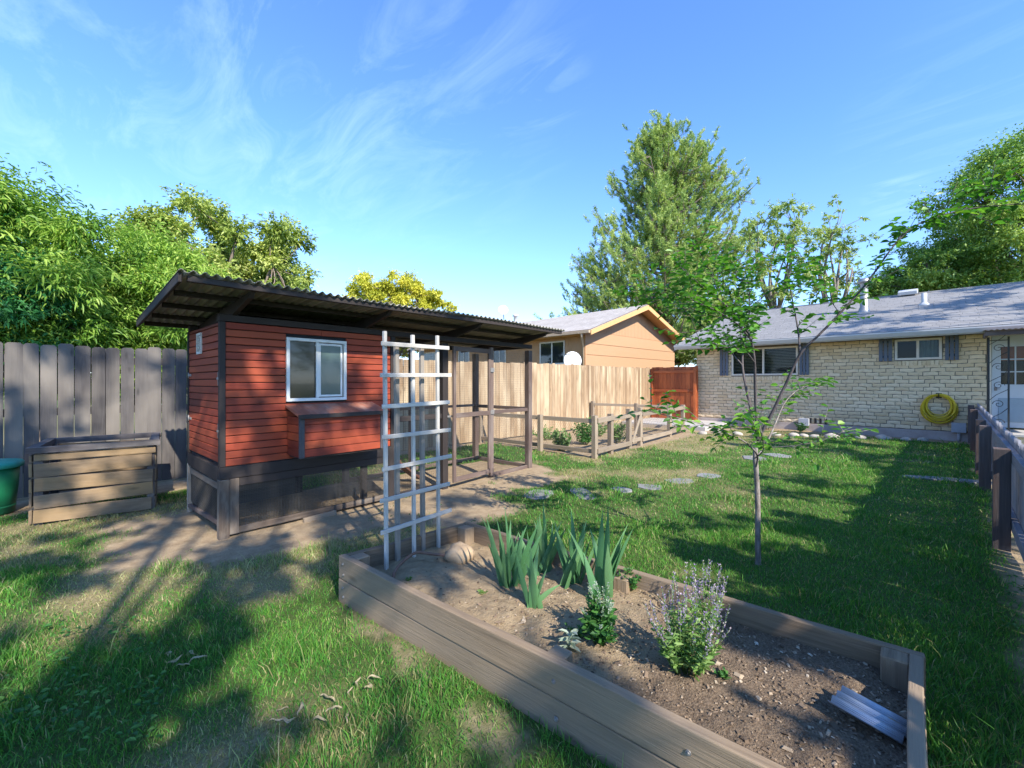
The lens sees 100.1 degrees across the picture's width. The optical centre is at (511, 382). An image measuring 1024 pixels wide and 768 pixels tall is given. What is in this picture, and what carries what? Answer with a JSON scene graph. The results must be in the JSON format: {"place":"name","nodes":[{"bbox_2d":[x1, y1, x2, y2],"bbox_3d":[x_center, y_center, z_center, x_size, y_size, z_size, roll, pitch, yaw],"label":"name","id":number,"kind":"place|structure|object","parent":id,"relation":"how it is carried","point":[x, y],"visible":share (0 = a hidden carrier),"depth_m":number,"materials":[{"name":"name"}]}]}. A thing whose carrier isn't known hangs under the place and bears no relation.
{"place":"outdoors","nodes":[
{"label":"outdoors","id":0,"kind":"place"},
{"bbox_2d":[0,394,1023,767],"bbox_3d":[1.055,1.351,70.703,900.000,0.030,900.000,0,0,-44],"label":"ground","id":1,"kind":"structure","parent":0,"point":[174,534],"depth_m":2.89,"materials":[{"name":"green plant"}]},
{"bbox_2d":[0,458,24,514],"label":"plastic tub","id":2,"kind":"object","parent":1,"relation":"on","point":[9,474],"visible":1,"depth_m":4.38,"materials":[{"name":"green plastic"}]},
{"bbox_2d":[0,213,105,388],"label":"feathery tree","id":3,"kind":"object","parent":1,"relation":"on","point":[35,313],"visible":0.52,"depth_m":5.30,"materials":[{"name":"green plant"}]},
{"bbox_2d":[25,432,160,525],"bbox_3d":[-4.394,0.989,4.606,0.967,0.761,0.903,0,0,-39],"label":"compost bin","id":4,"kind":"object","parent":1,"relation":"on","point":[92,464],"visible":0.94,"depth_m":4.29,"materials":[{"name":"brown wood"}]},
{"bbox_2d":[0,342,187,497],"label":"board fence","id":5,"kind":"object","parent":1,"relation":"on","point":[21,412],"visible":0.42,"depth_m":5.29,"materials":[{"name":"grey wood"}]},
{"bbox_2d":[0,153,203,441],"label":"peach tree","id":6,"kind":"object","parent":1,"relation":"on","point":[60,232],"visible":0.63,"depth_m":5.77,"materials":[{"name":"green plant"}]},
{"bbox_2d":[14,239,240,412],"bbox_3d":[-6.168,-0.525,7.311,3.656,3.968,3.389,0,0,-44],"label":"peach tree","id":7,"kind":"object","parent":1,"relation":"on","point":[172,335],"visible":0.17,"depth_m":6.58,"materials":[{"name":"green plant"}]},
{"bbox_2d":[167,654,182,663],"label":"dry leaf","id":8,"kind":"object","parent":1,"relation":"on","point":[175,660],"visible":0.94,"depth_m":2.02,"materials":[{"name":"beige plant"}]},
{"bbox_2d":[188,655,207,662],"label":"dry leaf","id":9,"kind":"object","parent":1,"relation":"on","point":[197,657],"visible":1,"depth_m":2.03,"materials":[{"name":"beige plant"}]},
{"bbox_2d":[100,182,323,291],"bbox_3d":[-7.904,-1.750,11.759,5.231,6.428,5.220,0,0,-44],"label":"elm tree","id":10,"kind":"object","parent":1,"relation":"on","point":[271,255],"visible":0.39,"depth_m":11.22,"materials":[{"name":"green plant"}]},
{"bbox_2d":[281,716,295,722],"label":"dry leaf","id":11,"kind":"object","parent":1,"relation":"on","point":[285,719],"visible":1,"depth_m":1.66,"materials":[{"name":"beige plant"}]},
{"bbox_2d":[297,702,303,715],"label":"dry leaf","id":12,"kind":"object","parent":1,"relation":"on","point":[301,706],"visible":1,"depth_m":1.72,"materials":[{"name":"beige plant"}]},
{"bbox_2d":[312,715,326,721],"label":"dry leaf","id":13,"kind":"object","parent":1,"relation":"on","point":[319,717],"visible":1,"depth_m":1.67,"materials":[{"name":"beige plant"}]},
{"bbox_2d":[320,693,335,700],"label":"dry leaf","id":14,"kind":"object","parent":1,"relation":"on","point":[326,696],"visible":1,"depth_m":1.77,"materials":[{"name":"beige plant"}]},
{"bbox_2d":[136,269,565,540],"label":"chicken coop","id":15,"kind":"structure","parent":1,"relation":"on","point":[266,419],"depth_m":4.20,"materials":[{"name":"red wood"}]},
{"bbox_2d":[188,323,217,461],"bbox_3d":[-2.921,0.090,4.054,1.140,1.214,0.039,0,0,42],"label":"side door","id":16,"kind":"structure","parent":15,"relation":"in","point":[208,449],"depth_m":4.02,"materials":[{"name":"red wood"}]},
{"bbox_2d":[285,337,346,401],"bbox_3d":[-1.938,-0.120,4.269,0.046,0.610,0.590,0,0,42],"label":"window","id":17,"kind":"structure","parent":15,"relation":"in","point":[331,359],"depth_m":4.25,"materials":[{"name":"glass"}]},
{"bbox_2d":[447,346,493,482],"bbox_3d":[-0.526,0.410,5.747,0.067,1.740,0.845,0,0,40],"label":"run door","id":18,"kind":"structure","parent":15,"relation":"in","point":[455,349],"depth_m":5.64,"materials":[{"name":"wood"}]},
{"bbox_2d":[341,267,459,357],"bbox_3d":[-8.216,-3.227,30.998,9.143,9.394,9.471,0,0,-44],"label":"golden tree","id":19,"kind":"object","parent":1,"relation":"on","point":[410,287],"visible":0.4,"depth_m":28.77,"materials":[{"name":"yellow plant"}]},
{"bbox_2d":[315,359,650,450],"bbox_3d":[0.766,0.469,11.162,11.392,1.963,0.160,0,0,-44],"label":"board fence","id":20,"kind":"object","parent":1,"relation":"on","point":[565,390],"visible":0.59,"depth_m":11.15,"materials":[{"name":"beige wood"}]},
{"bbox_2d":[650,366,697,419],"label":"cedar gate","id":21,"kind":"structure","parent":20,"relation":"attached to","point":[682,381],"depth_m":14.37,"materials":[{"name":"red wood"}]},
{"bbox_2d":[0,494,1023,757],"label":"weeds","id":22,"kind":"object","parent":1,"relation":"on","point":[96,690],"visible":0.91,"depth_m":1.78,"materials":[{"name":"green plant"}]},
{"bbox_2d":[522,489,552,499],"bbox_3d":[0.321,1.360,5.142,0.456,0.044,0.312,0,0,-64],"label":"stepping stone","id":23,"kind":"object","parent":1,"relation":"on","point":[538,495],"visible":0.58,"depth_m":5.10,"materials":[{"name":"grey stone"}]},
{"bbox_2d":[407,304,683,368],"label":"tan house","id":24,"kind":"structure","parent":1,"relation":"on","point":[627,337],"depth_m":18.06,"materials":[{"name":"beige"}]},
{"bbox_2d":[424,352,433,359],"bbox_3d":[-4.159,-1.165,23.144,0.030,0.930,2.432,0,0,-44],"label":"window","id":25,"kind":"structure","parent":24,"relation":"in","point":[426,357],"depth_m":23.60,"materials":[{"name":"clear glass"}]},
{"bbox_2d":[458,351,469,361],"bbox_3d":[-2.395,-1.165,21.327,0.030,0.930,0.879,0,0,-44],"label":"window","id":26,"kind":"structure","parent":24,"relation":"in","point":[460,355],"depth_m":21.29,"materials":[{"name":"clear glass"}]},
{"bbox_2d":[494,350,505,362],"bbox_3d":[-0.574,-1.165,19.451,0.030,0.930,0.860,0,0,-44],"label":"window","id":27,"kind":"structure","parent":24,"relation":"in","point":[495,352],"depth_m":19.42,"materials":[{"name":"clear glass"}]},
{"bbox_2d":[498,305,507,319],"bbox_3d":[-0.443,-3.403,20.837,0.404,0.693,0.360,0,0,-31],"label":"satellite dish","id":28,"kind":"object","parent":24,"relation":"attached to","point":[503,309],"visible":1,"depth_m":20.89,"materials":[{"name":"white metal"}]},
{"bbox_2d":[540,340,564,363],"bbox_3d":[1.601,-1.165,17.209,0.030,0.930,1.311,0,0,-44],"label":"window","id":29,"kind":"structure","parent":24,"relation":"in","point":[551,352],"depth_m":17.19,"materials":[{"name":"clear glass"}]},
{"bbox_2d":[564,351,581,364],"bbox_3d":[2.188,0.123,15.428,0.503,2.461,0.559,0,0,30],"label":"satellite dish","id":30,"kind":"object","parent":24,"relation":"attached to","point":[572,357],"visible":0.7,"depth_m":15.50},
{"bbox_2d":[532,424,560,439],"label":"garden shrub","id":31,"kind":"object","parent":1,"relation":"on","point":[548,436],"visible":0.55,"depth_m":9.97,"materials":[{"name":"green plant"}]},
{"bbox_2d":[551,428,571,450],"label":"garden shrub","id":32,"kind":"object","parent":1,"relation":"on","point":[557,436],"visible":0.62,"depth_m":8.35,"materials":[{"name":"green plant"}]},
{"bbox_2d":[570,416,590,444],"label":"garden shrub","id":33,"kind":"object","parent":1,"relation":"on","point":[583,436],"visible":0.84,"depth_m":9.15,"materials":[{"name":"green plant"}]},
{"bbox_2d":[479,401,685,458],"bbox_3d":[2.147,0.961,10.259,5.160,0.844,3.036,0,0,-44],"label":"garden enclosure","id":34,"kind":"object","parent":1,"relation":"on","point":[638,425],"visible":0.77,"depth_m":8.49,"materials":[{"name":"wood"}]},
{"bbox_2d":[570,488,596,499],"bbox_3d":[0.848,1.365,5.197,0.228,0.044,0.550,0,0,-9],"label":"stepping stone","id":35,"kind":"object","parent":1,"relation":"on","point":[587,496],"visible":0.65,"depth_m":5.17,"materials":[{"name":"grey stone"}]},
{"bbox_2d":[588,415,606,435],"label":"garden shrub","id":36,"kind":"object","parent":1,"relation":"on","point":[602,428],"visible":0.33,"depth_m":10.61,"materials":[{"name":"green plant"}]},
{"bbox_2d":[605,420,625,442],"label":"garden shrub","id":37,"kind":"object","parent":1,"relation":"on","point":[616,435],"visible":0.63,"depth_m":9.52,"materials":[{"name":"green plant"}]},
{"bbox_2d":[612,487,631,492],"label":"stepping stone","id":38,"kind":"object","parent":1,"relation":"on","point":[626,491],"visible":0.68,"depth_m":5.29,"materials":[{"name":"grey stone"}]},
{"bbox_2d":[339,521,927,767],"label":"raised bed","id":39,"kind":"object","parent":1,"relation":"on","point":[588,711],"visible":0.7,"depth_m":1.76,"materials":[{"name":"wood"}]},
{"bbox_2d":[373,542,906,767],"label":"soil","id":40,"kind":"structure","parent":39,"relation":"in","point":[435,577],"depth_m":1.76,"materials":[{"name":"brown soil"}]},
{"bbox_2d":[380,331,451,569],"bbox_3d":[-0.663,0.455,2.942,0.086,1.580,0.618,0,0,37],"label":"trellis","id":41,"kind":"object","parent":40,"relation":"on","point":[397,405],"visible":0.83,"depth_m":2.90,"materials":[{"name":"white painted wood"}]},
{"bbox_2d":[392,551,444,577],"bbox_3d":[-0.583,1.148,2.731,0.152,0.098,0.604,0,0,32],"label":"irrigation pipe","id":42,"kind":"object","parent":40,"relation":"on","point":[411,555],"visible":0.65,"depth_m":2.76,"materials":[{"name":"black plastic"}]},
{"bbox_2d":[444,541,474,564],"bbox_3d":[-0.353,1.162,2.883,0.208,0.152,0.179,0,0,-44],"label":"boulder","id":43,"kind":"object","parent":40,"relation":"on","point":[460,552],"visible":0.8,"depth_m":2.83,"materials":[{"name":"beige stone"}]},
{"bbox_2d":[480,505,542,587],"bbox_3d":[-0.002,0.955,2.490,0.286,0.519,0.234,0,0,30],"label":"iris plant","id":44,"kind":"object","parent":40,"relation":"on","point":[505,564],"visible":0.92,"depth_m":2.51,"materials":[{"name":"green plant"}]},
{"bbox_2d":[515,544,560,608],"bbox_3d":[0.135,1.019,2.277,0.235,0.356,0.114,0,0,-14],"label":"iris plant","id":45,"kind":"object","parent":40,"relation":"on","point":[534,598],"visible":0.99,"depth_m":2.24,"materials":[{"name":"green plant"}]},
{"bbox_2d":[518,505,566,575],"bbox_3d":[0.186,0.984,2.683,0.296,0.450,0.222,0,0,0],"label":"iris plant","id":46,"kind":"object","parent":40,"relation":"on","point":[547,552],"visible":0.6,"depth_m":2.68,"materials":[{"name":"green plant"}]},
{"bbox_2d":[558,629,581,652],"bbox_3d":[0.252,1.130,1.887,0.111,0.091,0.109,0,0,15],"label":"lambs ear","id":47,"kind":"object","parent":40,"relation":"on","point":[569,638],"visible":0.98,"depth_m":1.89},
{"bbox_2d":[554,512,597,588],"bbox_3d":[0.389,0.972,2.501,0.290,0.428,0.194,0,0,5],"label":"iris plant","id":48,"kind":"object","parent":40,"relation":"on","point":[572,565],"visible":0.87,"depth_m":2.48,"materials":[{"name":"green plant"}]},
{"bbox_2d":[565,622,586,637],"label":"herb plant","id":49,"kind":"object","parent":40,"relation":"on","point":[580,632],"visible":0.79,"depth_m":1.99,"materials":[{"name":"green plant"}]},
{"bbox_2d":[578,581,619,646],"bbox_3d":[0.383,1.032,1.929,0.182,0.295,0.205,0,0,5],"label":"herb plant","id":50,"kind":"object","parent":40,"relation":"on","point":[598,621],"visible":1,"depth_m":1.90,"materials":[{"name":"green plant"}]},
{"bbox_2d":[568,510,633,597],"bbox_3d":[0.501,0.924,2.356,0.291,0.529,0.261,0,0,-44],"label":"iris plant","id":51,"kind":"object","parent":40,"relation":"on","point":[606,565],"visible":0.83,"depth_m":2.33,"materials":[{"name":"green plant"}]},
{"bbox_2d":[615,566,641,591],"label":"herb plant","id":52,"kind":"object","parent":40,"relation":"on","point":[633,582],"visible":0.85,"depth_m":2.39,"materials":[{"name":"green plant"}]},
{"bbox_2d":[644,562,730,681],"bbox_3d":[0.708,0.946,1.750,0.328,0.459,0.298,0,0,24],"label":"sage plant","id":53,"kind":"object","parent":40,"relation":"on","point":[680,636],"visible":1,"depth_m":1.70,"materials":[{"name":"green plant"}]},
{"bbox_2d":[687,559,727,629],"bbox_3d":[0.945,1.003,2.062,0.170,0.332,0.204,0,0,37],"label":"sage plant","id":54,"kind":"object","parent":40,"relation":"on","point":[704,604],"visible":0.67,"depth_m":2.04,"materials":[{"name":"green plant"}]},
{"bbox_2d":[712,666,730,679],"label":"herb plant","id":55,"kind":"object","parent":40,"relation":"on","point":[724,674],"visible":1,"depth_m":1.69,"materials":[{"name":"green plant"}]},
{"bbox_2d":[828,685,906,743],"bbox_3d":[1.227,1.136,1.471,0.141,0.030,0.195,0,0,-34],"label":"metal sheet","id":56,"kind":"object","parent":40,"relation":"on","point":[872,714],"visible":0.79,"depth_m":1.47,"materials":[{"name":"metal"}]},
{"bbox_2d":[637,484,661,489],"bbox_3d":[1.763,1.363,5.514,0.304,0.044,0.243,0,0,20],"label":"stepping stone","id":57,"kind":"object","parent":1,"relation":"on","point":[642,486],"visible":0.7,"depth_m":5.48,"materials":[{"name":"grey stone"}]},
{"bbox_2d":[533,110,776,365],"bbox_3d":[7.775,-7.249,25.889,13.678,17.219,12.371,0,0,-44],"label":"pine tree","id":58,"kind":"object","parent":1,"relation":"on","point":[663,195],"visible":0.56,"depth_m":24.16,"materials":[{"name":"green plant"}]},
{"bbox_2d":[622,418,732,430],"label":"patio","id":59,"kind":"structure","parent":1,"relation":"on","point":[698,428],"depth_m":12.87,"materials":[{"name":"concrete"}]},
{"bbox_2d":[666,478,693,483],"bbox_3d":[2.302,1.363,5.847,0.386,0.044,0.278,0,0,-23],"label":"stepping stone","id":60,"kind":"object","parent":1,"relation":"on","point":[680,479],"visible":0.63,"depth_m":5.84,"materials":[{"name":"grey stone"}]},
{"bbox_2d":[697,473,720,478],"bbox_3d":[2.823,1.358,6.155,0.323,0.044,0.301,0,0,-44],"label":"stepping stone","id":61,"kind":"object","parent":1,"relation":"on","point":[702,475],"visible":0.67,"depth_m":6.13,"materials":[{"name":"grey stone"}]},
{"bbox_2d":[675,286,768,366],"bbox_3d":[12.123,-1.989,25.132,5.406,6.908,5.390,0,0,-3],"label":"locust tree","id":62,"kind":"object","parent":1,"relation":"on","point":[690,360],"visible":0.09,"depth_m":24.29,"materials":[{"name":"green plant"}]},
{"bbox_2d":[732,431,742,435],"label":"edging stone","id":63,"kind":"object","parent":1,"relation":"on","point":[738,433],"visible":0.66,"depth_m":10.83,"materials":[{"name":"white stone"}]},
{"bbox_2d":[742,456,766,460],"bbox_3d":[4.299,1.364,7.598,0.378,0.044,0.504,0,0,18],"label":"stepping stone","id":64,"kind":"object","parent":1,"relation":"on","point":[746,457],"visible":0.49,"depth_m":7.63,"materials":[{"name":"grey stone"}]},
{"bbox_2d":[758,410,778,429],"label":"shrub","id":65,"kind":"object","parent":1,"relation":"on","point":[772,420],"visible":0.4,"depth_m":12.19,"materials":[{"name":"green plant"}]},
{"bbox_2d":[769,432,780,436],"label":"edging stone","id":66,"kind":"object","parent":1,"relation":"on","point":[776,435],"visible":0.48,"depth_m":10.58,"materials":[{"name":"white stone"}]},
{"bbox_2d":[763,453,790,457],"bbox_3d":[4.871,1.361,7.863,0.367,0.044,0.447,0,0,-16],"label":"stepping stone","id":67,"kind":"object","parent":1,"relation":"on","point":[772,455],"visible":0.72,"depth_m":7.82,"materials":[{"name":"grey stone"}]},
{"bbox_2d":[736,192,824,308],"bbox_3d":[16.578,-5.107,26.857,4.666,13.143,5.194,0,0,28],"label":"sparse tree","id":68,"kind":"object","parent":1,"relation":"on","point":[764,287],"visible":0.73,"depth_m":26.21,"materials":[{"name":"green plant"}]},
{"bbox_2d":[788,433,798,436],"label":"edging stone","id":69,"kind":"object","parent":1,"relation":"on","point":[792,434],"visible":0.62,"depth_m":10.59,"materials":[{"name":"white stone"}]},
{"bbox_2d":[794,422,809,431],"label":"shrub","id":70,"kind":"object","parent":1,"relation":"on","point":[800,429],"visible":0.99,"depth_m":11.51,"materials":[{"name":"green plant"}]},
{"bbox_2d":[607,159,1023,564],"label":"sapling","id":71,"kind":"object","parent":1,"relation":"on","point":[703,305],"visible":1,"depth_m":2.90,"materials":[{"name":"green plant"}]},
{"bbox_2d":[823,433,839,438],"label":"edging stone","id":72,"kind":"object","parent":1,"relation":"on","point":[827,435],"visible":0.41,"depth_m":10.26,"materials":[{"name":"white stone"}]},
{"bbox_2d":[790,193,883,303],"bbox_3d":[19.399,-4.908,26.073,4.077,12.750,3.975,0,0,-21],"label":"sparse tree","id":73,"kind":"object","parent":1,"relation":"on","point":[827,249],"visible":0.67,"depth_m":25.53,"materials":[{"name":"green plant"}]},
{"bbox_2d":[855,435,866,438],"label":"edging stone","id":74,"kind":"object","parent":1,"relation":"on","point":[861,437],"visible":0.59,"depth_m":10.11,"materials":[{"name":"white stone"}]},
{"bbox_2d":[875,434,891,439],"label":"edging stone","id":75,"kind":"object","parent":1,"relation":"on","point":[882,436],"visible":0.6,"depth_m":10.01,"materials":[{"name":"grey stone"}]},
{"bbox_2d":[853,264,938,298],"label":"locust tree","id":76,"kind":"object","parent":1,"relation":"on","point":[896,283],"visible":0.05,"depth_m":26.58,"materials":[{"name":"green plant"}]},
{"bbox_2d":[900,437,912,440],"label":"edging stone","id":77,"kind":"object","parent":1,"relation":"on","point":[907,438],"visible":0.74,"depth_m":9.79,"materials":[{"name":"grey stone"}]},
{"bbox_2d":[917,437,928,440],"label":"edging stone","id":78,"kind":"object","parent":1,"relation":"on","point":[923,439],"visible":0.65,"depth_m":9.78,"materials":[{"name":"grey stone"}]},
{"bbox_2d":[855,235,1015,296],"bbox_3d":[24.831,-3.645,25.177,7.709,10.235,7.490,0,0,-10],"label":"locust tree","id":79,"kind":"object","parent":1,"relation":"on","point":[918,274],"visible":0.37,"depth_m":23.48,"materials":[{"name":"green plant"}]},
{"bbox_2d":[902,475,991,484],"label":"stone slab","id":80,"kind":"structure","parent":1,"relation":"on","point":[941,478],"depth_m":5.91,"materials":[{"name":"grey stone"}]},
{"bbox_2d":[905,122,1023,290],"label":"locust tree","id":81,"kind":"object","parent":1,"relation":"on","point":[1008,234],"visible":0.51,"depth_m":22.44,"materials":[{"name":"green plant"}]},
{"bbox_2d":[968,403,1023,561],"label":"picket fence","id":82,"kind":"object","parent":1,"relation":"on","point":[997,447],"visible":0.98,"depth_m":3.49,"materials":[{"name":"grey wood"}]},
{"bbox_2d":[0,426,1023,767],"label":"grass","id":83,"kind":"structure","parent":0,"point":[980,748],"depth_m":2.52,"materials":[{"name":"green plant"}]},
{"bbox_2d":[0,0,1023,366],"label":"sky","id":84,"kind":"structure","parent":0,"point":[465,145],"materials":[{"name":"blue"}]},
{"bbox_2d":[674,278,1023,443],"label":"brick house","id":85,"kind":"structure","parent":0,"point":[892,364],"depth_m":11.04,"materials":[{"name":"beige brick"}]},
{"bbox_2d":[731,346,797,375],"bbox_3d":[7.494,-0.613,12.760,0.154,0.829,1.763,0,0,-44],"label":"window","id":86,"kind":"structure","parent":85,"relation":"in","point":[763,350],"depth_m":12.71,"materials":[{"name":"clear glass"}]},
{"bbox_2d":[895,337,941,359],"bbox_3d":[9.821,-0.793,10.375,0.170,0.509,0.828,0,0,-44],"label":"window","id":87,"kind":"structure","parent":85,"relation":"in","point":[926,348],"depth_m":10.31,"materials":[{"name":"clear glass"}]},
{"bbox_2d":[920,393,958,423],"bbox_3d":[9.953,0.618,10.000,0.173,0.724,0.644,0,0,-44],"label":"garden hose","id":88,"kind":"object","parent":85,"relation":"attached to","point":[952,410],"visible":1,"depth_m":9.98,"materials":[{"name":"yellow rubber"}]},
{"bbox_2d":[991,335,1023,427],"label":"door","id":89,"kind":"structure","parent":85,"relation":"in","point":[1016,341],"depth_m":9.35,"materials":[{"name":"white metal"}]}
]}

